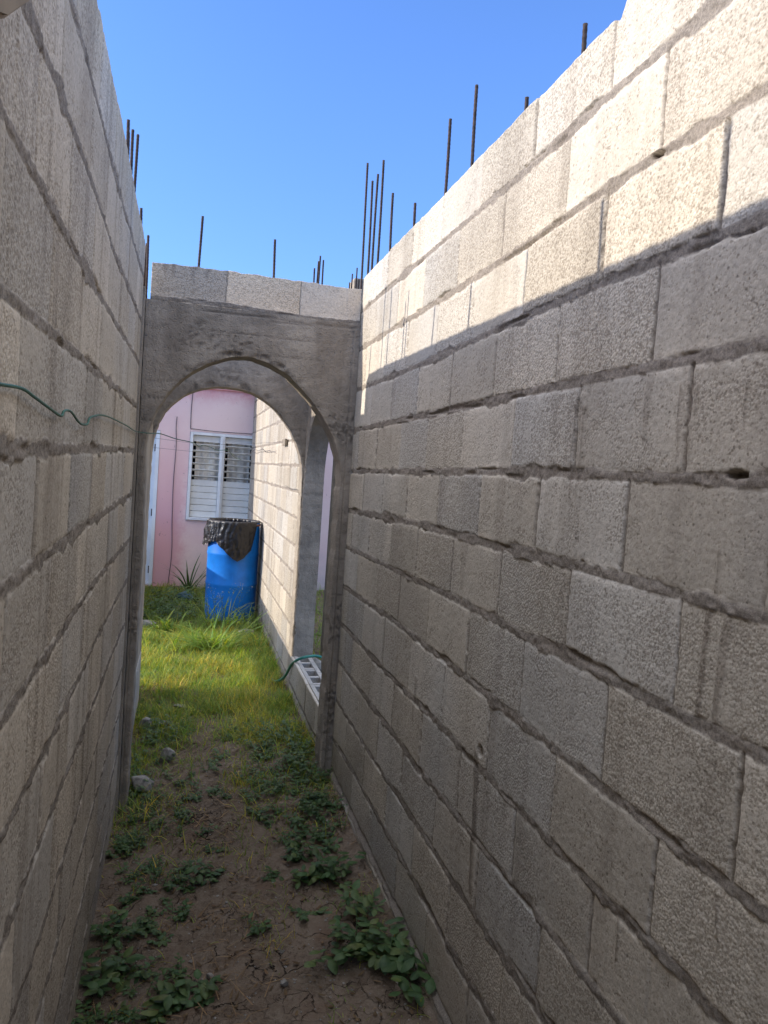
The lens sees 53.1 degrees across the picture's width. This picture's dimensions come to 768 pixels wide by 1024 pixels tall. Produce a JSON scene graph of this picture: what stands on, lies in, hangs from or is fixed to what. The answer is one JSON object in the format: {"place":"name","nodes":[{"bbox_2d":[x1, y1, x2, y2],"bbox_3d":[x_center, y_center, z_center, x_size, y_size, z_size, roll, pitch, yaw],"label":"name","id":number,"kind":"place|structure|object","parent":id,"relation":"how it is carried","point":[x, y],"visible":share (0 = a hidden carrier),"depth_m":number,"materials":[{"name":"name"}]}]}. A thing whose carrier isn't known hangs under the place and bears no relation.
{"place":"outdoors","nodes":[
{"label":"outdoors","id":0,"kind":"place"},
{"bbox_2d":[136,424,152,666],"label":"pier","id":1,"kind":"structure","parent":0,"point":[148,460],"depth_m":5.41,"materials":[{"name":"grey concrete"}]},
{"bbox_2d":[73,586,437,1023],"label":"ground","id":2,"kind":"structure","parent":0,"point":[299,996],"depth_m":3.09,"materials":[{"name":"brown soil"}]},
{"bbox_2d":[0,0,144,1023],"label":"block wall","id":3,"kind":"structure","parent":2,"relation":"on","point":[72,250],"depth_m":1.67,"materials":[{"name":"grey concrete"}]},
{"bbox_2d":[0,0,28,18],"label":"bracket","id":4,"kind":"object","parent":3,"relation":"attached to","point":[8,7],"visible":1,"depth_m":0.77,"materials":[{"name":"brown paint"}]},
{"bbox_2d":[0,382,241,459],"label":"wire","id":5,"kind":"object","parent":3,"relation":"attached to","point":[32,395],"visible":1,"depth_m":1.56,"materials":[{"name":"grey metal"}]},
{"bbox_2d":[126,119,129,154],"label":"rebar","id":6,"kind":"object","parent":3,"relation":"attached to","point":[128,132],"visible":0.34,"depth_m":3.14,"materials":[{"name":"metal"}]},
{"bbox_2d":[130,129,133,175],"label":"rebar","id":7,"kind":"object","parent":3,"relation":"attached to","point":[132,148],"visible":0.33,"depth_m":3.43,"materials":[{"name":"metal"}]},
{"bbox_2d":[134,134,138,192],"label":"rebar","id":8,"kind":"object","parent":3,"relation":"attached to","point":[136,157],"visible":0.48,"depth_m":3.55,"materials":[{"name":"metal"}]},
{"bbox_2d":[140,208,142,222],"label":"rebar","id":9,"kind":"object","parent":3,"relation":"attached to","point":[141,212],"visible":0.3,"depth_m":3.79,"materials":[{"name":"metal"}]},
{"bbox_2d":[79,946,145,997],"bbox_3d":[-0.982,1.610,2.734,0.227,0.128,0.300,2,3,-36],"label":"weed plant","id":10,"kind":"object","parent":2,"relation":"on","point":[99,986],"visible":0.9,"depth_m":2.70,"materials":[{"name":"green plant"}]},
{"bbox_2d":[90,906,144,949],"bbox_3d":[-1.008,1.599,2.945,0.224,0.095,0.191,3,3,-15],"label":"weed plant","id":11,"kind":"object","parent":2,"relation":"on","point":[118,927],"visible":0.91,"depth_m":2.95,"materials":[{"name":"green plant"}]},
{"bbox_2d":[115,286,145,815],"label":"pier","id":12,"kind":"structure","parent":2,"relation":"on","point":[123,679],"depth_m":3.95,"materials":[{"name":"grey concrete"}]},
{"bbox_2d":[143,243,146,285],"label":"rebar","id":13,"kind":"object","parent":12,"relation":"attached to","point":[145,266],"visible":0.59,"depth_m":3.98,"materials":[{"name":"metal"}]},
{"bbox_2d":[145,235,149,297],"bbox_3d":[-1.228,-1.259,3.980,0.015,0.351,0.038,3,3,-27],"label":"rebar","id":14,"kind":"object","parent":12,"relation":"attached to","point":[147,264],"visible":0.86,"depth_m":3.98,"materials":[{"name":"metal"}]},
{"bbox_2d":[132,651,140,734],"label":"block wall","id":15,"kind":"structure","parent":2,"relation":"on","point":[138,667],"depth_m":5.40,"materials":[{"name":"grey concrete"}]},
{"bbox_2d":[131,775,153,791],"bbox_3d":[-1.342,1.520,4.292,0.134,0.084,0.152,13,-4,-43],"label":"stone","id":16,"kind":"object","parent":2,"relation":"on","point":[138,780],"visible":0.84,"depth_m":4.25,"materials":[{"name":"stone"}]},
{"bbox_2d":[139,717,151,727],"bbox_3d":[-1.617,1.436,5.212,0.082,0.088,0.114,4,-21,-5],"label":"stone","id":17,"kind":"object","parent":2,"relation":"on","point":[145,719],"visible":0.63,"depth_m":5.17,"materials":[{"name":"stone"}]},
{"bbox_2d":[143,620,156,626],"bbox_3d":[-2.495,1.172,8.041,0.224,0.084,0.083,4,3,-18],"label":"stone","id":18,"kind":"object","parent":2,"relation":"on","point":[147,621],"visible":0.33,"depth_m":8.03,"materials":[{"name":"stone"}]},
{"bbox_2d":[159,748,175,762],"bbox_3d":[-1.314,1.482,4.673,0.067,0.097,0.086,6,4,41],"label":"stone","id":19,"kind":"object","parent":2,"relation":"on","point":[168,751],"visible":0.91,"depth_m":4.65,"materials":[{"name":"stone"}]},
{"bbox_2d":[140,979,195,1015],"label":"weed plant","id":20,"kind":"object","parent":2,"relation":"on","point":[166,1001],"visible":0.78,"depth_m":2.55,"materials":[{"name":"green plant"}]},
{"bbox_2d":[143,610,194,634],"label":"grass tuft","id":21,"kind":"object","parent":2,"relation":"on","point":[164,626],"visible":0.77,"depth_m":7.92,"materials":[{"name":"green plant"}]},
{"bbox_2d":[157,555,205,588],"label":"strap plant","id":22,"kind":"object","parent":2,"relation":"on","point":[188,583],"visible":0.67,"depth_m":10.54,"materials":[{"name":"green plant"}]},
{"bbox_2d":[174,591,192,601],"bbox_3d":[-2.546,1.086,9.769,0.271,0.164,0.223,6,4,40],"label":"basin","id":23,"kind":"object","parent":2,"relation":"on","point":[182,594],"visible":0.55,"depth_m":9.70,"materials":[{"name":"stone"}]},
{"bbox_2d":[161,969,223,1008],"bbox_3d":[-0.641,1.620,2.616,0.197,0.088,0.143,5,3,22],"label":"weed plant","id":24,"kind":"object","parent":2,"relation":"on","point":[204,990],"visible":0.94,"depth_m":2.60,"materials":[{"name":"green plant"}]},
{"bbox_2d":[182,858,225,885],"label":"weed plant","id":25,"kind":"object","parent":2,"relation":"on","point":[201,872],"visible":1,"depth_m":3.31,"materials":[{"name":"green plant"}]},
{"bbox_2d":[142,608,271,654],"bbox_3d":[-1.702,1.142,7.350,1.389,0.434,0.856,3,3,-15],"label":"grass tuft","id":26,"kind":"object","parent":2,"relation":"on","point":[209,642],"visible":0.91,"depth_m":7.32,"materials":[{"name":"green plant"}]},
{"bbox_2d":[71,580,347,1023],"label":"weeds","id":27,"kind":"object","parent":2,"relation":"on","point":[294,845],"visible":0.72,"depth_m":3.78,"materials":[{"name":"green plant"}]},
{"bbox_2d":[206,973,213,978],"bbox_3d":[-0.611,1.629,2.703,0.024,0.016,0.031,11,-2,-38],"label":"stone","id":28,"kind":"object","parent":2,"relation":"on","point":[209,975],"visible":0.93,"depth_m":2.69,"materials":[{"name":"stone"}]},
{"bbox_2d":[186,593,253,630],"bbox_3d":[-1.688,1.020,8.316,0.910,0.484,0.983,5,3,15],"label":"grass tuft","id":29,"kind":"object","parent":2,"relation":"on","point":[226,620],"visible":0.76,"depth_m":8.20,"materials":[{"name":"green plant"}]},
{"bbox_2d":[140,361,323,689],"bbox_3d":[-1.241,0.127,5.908,1.495,3.000,0.180,3,3,-15],"label":"archway","id":30,"kind":"object","parent":2,"relation":"on","point":[280,396],"visible":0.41,"depth_m":5.86,"materials":[{"name":"grey concrete"}]},
{"bbox_2d":[316,261,318,282],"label":"rebar","id":31,"kind":"object","parent":30,"relation":"on","point":[317,272],"visible":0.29,"depth_m":5.96,"materials":[{"name":"metal"}]},
{"bbox_2d":[318,256,320,283],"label":"rebar","id":32,"kind":"object","parent":30,"relation":"on","point":[319,269],"visible":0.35,"depth_m":5.96,"materials":[{"name":"metal"}]},
{"bbox_2d":[321,260,323,284],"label":"rebar","id":33,"kind":"object","parent":30,"relation":"on","point":[322,272],"visible":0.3,"depth_m":5.98,"materials":[{"name":"metal"}]},
{"bbox_2d":[202,586,262,623],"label":"grass","id":34,"kind":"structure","parent":2,"relation":"on","point":[215,599],"depth_m":8.29,"materials":[{"name":"green plant"}]},
{"bbox_2d":[205,523,260,620],"bbox_3d":[-1.746,0.677,8.826,0.585,1.141,0.585,3,3,-15],"label":"plastic drum","id":35,"kind":"object","parent":2,"relation":"on","point":[225,573],"visible":0.66,"depth_m":8.59,"materials":[{"name":"blue plastic"}]},
{"bbox_2d":[202,518,261,560],"bbox_3d":[-1.742,0.308,8.797,0.649,0.442,0.632,3,3,-15],"label":"garbage bag","id":36,"kind":"object","parent":35,"relation":"hanging from","point":[233,538],"visible":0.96,"depth_m":8.53,"materials":[{"name":"black plastic"}]},
{"bbox_2d":[145,389,332,589],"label":"pink house","id":37,"kind":"structure","parent":2,"relation":"on","point":[191,492],"depth_m":10.80,"materials":[{"name":"paint"}]},
{"bbox_2d":[145,430,160,584],"bbox_3d":[-3.601,-0.077,10.605,0.876,2.156,0.122,3,3,-15],"label":"door","id":38,"kind":"structure","parent":37,"relation":"in","point":[155,454],"depth_m":10.67,"materials":[{"name":"paint"}]},
{"bbox_2d":[186,432,251,520],"bbox_3d":[-2.311,-0.488,10.919,0.919,1.232,0.209,3,3,-15],"label":"window","id":39,"kind":"structure","parent":37,"relation":"in","point":[207,500],"depth_m":10.89,"materials":[{"name":"white metal"}]},
{"bbox_2d":[119,262,361,806],"bbox_3d":[-0.783,0.237,4.210,1.124,3.009,0.184,3,3,-15],"label":"archway","id":40,"kind":"object","parent":2,"relation":"on","point":[302,338],"visible":0.91,"depth_m":4.10,"materials":[{"name":"grey concrete"}]},
{"bbox_2d":[197,216,203,266],"bbox_3d":[-0.971,-1.390,4.056,0.020,0.340,0.015,2,3,-37],"label":"rebar","id":41,"kind":"object","parent":40,"relation":"on","point":[200,241],"visible":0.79,"depth_m":4.05,"materials":[{"name":"metal"}]},
{"bbox_2d":[273,239,275,277],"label":"rebar","id":42,"kind":"object","parent":40,"relation":"on","point":[274,255],"visible":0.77,"depth_m":4.15,"materials":[{"name":"metal"}]},
{"bbox_2d":[223,602,263,631],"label":"grass tuft","id":43,"kind":"object","parent":2,"relation":"on","point":[252,621],"visible":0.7,"depth_m":8.23,"materials":[{"name":"green plant"}]},
{"bbox_2d":[234,636,273,661],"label":"grass tuft","id":44,"kind":"object","parent":2,"relation":"on","point":[255,654],"visible":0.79,"depth_m":7.01,"materials":[{"name":"green plant"}]},
{"bbox_2d":[237,624,272,653],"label":"grass tuft","id":45,"kind":"object","parent":2,"relation":"on","point":[257,643],"visible":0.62,"depth_m":7.32,"materials":[{"name":"green plant"}]},
{"bbox_2d":[241,912,271,935],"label":"weed plant","id":46,"kind":"object","parent":2,"relation":"on","point":[254,930],"visible":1,"depth_m":2.94,"materials":[{"name":"green plant"}]},
{"bbox_2d":[95,744,422,1023],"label":"grit","id":47,"kind":"object","parent":2,"relation":"on","point":[280,951],"visible":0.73,"depth_m":2.98,"materials":[{"name":"gravel"}]},
{"bbox_2d":[243,650,280,667],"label":"grass tuft","id":48,"kind":"object","parent":2,"relation":"on","point":[267,659],"visible":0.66,"depth_m":6.72,"materials":[{"name":"green plant"}]},
{"bbox_2d":[247,397,298,683],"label":"block wall","id":49,"kind":"structure","parent":2,"relation":"on","point":[273,493],"depth_m":7.62,"materials":[{"name":"beige concrete"}]},
{"bbox_2d":[153,447,248,452],"bbox_3d":[-1.453,-0.568,7.125,0.126,0.081,2.635,5,3,11],"label":"wire","id":50,"kind":"object","parent":49,"relation":"attached to","point":[211,452],"visible":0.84,"depth_m":6.65,"materials":[{"name":"black metal"}]},
{"bbox_2d":[282,439,287,445],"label":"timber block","id":51,"kind":"structure","parent":49,"relation":"attached to","point":[284,441],"depth_m":6.99,"materials":[{"name":"brown wood"}]},
{"bbox_2d":[157,438,273,444],"bbox_3d":[-1.332,-0.598,6.450,0.019,0.094,1.488,6,3,34],"label":"wire","id":52,"kind":"object","parent":51,"relation":"attached to","point":[218,444],"visible":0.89,"depth_m":6.39,"materials":[{"name":"black metal"}]},
{"bbox_2d":[280,978,288,986],"bbox_3d":[-0.341,1.596,2.608,0.032,0.022,0.028,11,-2,-38],"label":"stone","id":53,"kind":"object","parent":2,"relation":"on","point":[284,983],"visible":1,"depth_m":2.60,"materials":[{"name":"stone"}]},
{"bbox_2d":[269,654,321,682],"bbox_3d":[-0.603,1.250,6.050,0.827,0.377,0.586,5,3,11],"label":"hose","id":54,"kind":"object","parent":2,"relation":"on","point":[295,661],"visible":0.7,"depth_m":5.83,"materials":[{"name":"green rubber"}]},
{"bbox_2d":[289,656,321,741],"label":"block wall","id":55,"kind":"structure","parent":2,"relation":"on","point":[305,678],"depth_m":5.41,"materials":[{"name":"grey concrete"}]},
{"bbox_2d":[287,906,326,920],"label":"weed plant","id":56,"kind":"object","parent":2,"relation":"on","point":[304,916],"visible":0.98,"depth_m":3.02,"materials":[{"name":"green plant"}]},
{"bbox_2d":[292,297,362,759],"bbox_3d":[-0.385,0.220,5.228,0.162,3.000,1.583,3,3,-15],"label":"side archway","id":57,"kind":"object","parent":2,"relation":"on","point":[317,442],"visible":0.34,"depth_m":5.97,"materials":[{"name":"grey concrete"}]},
{"bbox_2d":[360,163,368,296],"bbox_3d":[-0.120,-1.662,4.601,0.014,0.848,0.042,2,3,-29],"label":"rebar","id":58,"kind":"object","parent":57,"relation":"on","point":[364,222],"visible":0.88,"depth_m":4.59,"materials":[{"name":"metal"}]},
{"bbox_2d":[367,181,373,273],"bbox_3d":[-0.084,-1.574,4.454,0.016,0.692,0.048,3,3,-20],"label":"rebar","id":59,"kind":"object","parent":57,"relation":"on","point":[370,224],"visible":0.77,"depth_m":4.45,"materials":[{"name":"metal"}]},
{"bbox_2d":[371,174,378,269],"bbox_3d":[-0.056,-1.566,4.349,0.017,0.690,0.040,3,3,-15],"label":"rebar","id":60,"kind":"object","parent":57,"relation":"attached to","point":[374,223],"visible":0.8,"depth_m":4.34,"materials":[{"name":"metal"}]},
{"bbox_2d":[290,844,365,893],"bbox_3d":[-0.216,1.513,3.242,0.352,0.140,0.292,3,3,-15],"label":"weed plant","id":61,"kind":"object","parent":2,"relation":"on","point":[317,870],"visible":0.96,"depth_m":3.26,"materials":[{"name":"green plant"}]},
{"bbox_2d":[320,268,363,655],"bbox_3d":[-0.343,-0.356,7.214,0.265,3.760,0.239,3,3,-15],"label":"column stub","id":62,"kind":"object","parent":2,"relation":"on","point":[354,283],"depth_m":7.21,"materials":[{"name":"concrete"}]},
{"bbox_2d":[304,879,421,974],"bbox_3d":[-0.049,1.520,2.836,0.402,0.171,0.503,4,3,6],"label":"weed plant","id":63,"kind":"object","parent":2,"relation":"on","point":[359,946],"visible":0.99,"depth_m":2.75,"materials":[{"name":"green plant"}]},
{"bbox_2d":[388,938,435,1006],"bbox_3d":[0.137,1.541,2.582,0.304,0.121,0.260,3,3,-15],"label":"weed plant","id":64,"kind":"object","parent":2,"relation":"on","point":[415,991],"visible":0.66,"depth_m":2.54,"materials":[{"name":"green plant"}]},
{"bbox_2d":[328,0,767,1023],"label":"block wall","id":65,"kind":"structure","parent":2,"relation":"on","point":[548,774],"depth_m":1.75,"materials":[{"name":"grey concrete"}]},
{"bbox_2d":[376,160,384,264],"bbox_3d":[-0.023,-1.573,4.227,0.016,0.720,0.038,3,3,-15],"label":"rebar","id":66,"kind":"object","parent":65,"relation":"attached to","point":[381,204],"visible":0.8,"depth_m":4.22,"materials":[{"name":"metal"}]},
{"bbox_2d":[389,193,393,250],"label":"rebar","id":67,"kind":"object","parent":65,"relation":"attached to","point":[391,222],"visible":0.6,"depth_m":3.95,"materials":[{"name":"metal"}]},
{"bbox_2d":[413,203,416,225],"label":"rebar","id":68,"kind":"object","parent":65,"relation":"attached to","point":[414,214],"visible":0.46,"depth_m":3.52,"materials":[{"name":"metal"}]},
{"bbox_2d":[444,118,451,194],"bbox_3d":[0.254,-1.365,3.119,0.015,0.453,0.017,4,3,8],"label":"rebar","id":69,"kind":"object","parent":65,"relation":"attached to","point":[448,155],"visible":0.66,"depth_m":3.11,"materials":[{"name":"metal"}]},
{"bbox_2d":[470,84,477,166],"bbox_3d":[0.328,-1.341,2.818,0.016,0.445,0.027,2,3,-37],"label":"rebar","id":70,"kind":"object","parent":65,"relation":"attached to","point":[474,125],"visible":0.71,"depth_m":2.81,"materials":[{"name":"metal"}]},
{"bbox_2d":[524,97,528,110],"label":"rebar","id":71,"kind":"object","parent":65,"relation":"attached to","point":[526,102],"visible":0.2,"depth_m":2.38,"materials":[{"name":"metal"}]},
{"bbox_2d":[581,23,587,53],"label":"rebar","id":72,"kind":"object","parent":65,"relation":"attached to","point":[584,35],"visible":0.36,"depth_m":2.01,"materials":[{"name":"metal"}]},
{"bbox_2d":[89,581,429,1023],"bbox_3d":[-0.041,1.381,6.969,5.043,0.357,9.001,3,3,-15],"label":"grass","id":73,"kind":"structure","parent":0,"point":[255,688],"depth_m":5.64,"materials":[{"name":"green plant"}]},
{"bbox_2d":[312,657,321,672],"bbox_3d":[-0.526,1.329,6.490,0.250,0.176,0.231,6,-9,35],"label":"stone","id":74,"kind":"object","parent":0,"point":[317,662],"visible":0.27,"depth_m":6.41,"materials":[{"name":"stone"}]},
{"bbox_2d":[97,0,626,298],"label":"sky","id":75,"kind":"structure","parent":0,"point":[264,121],"materials":[{"name":"blue"}]}
]}

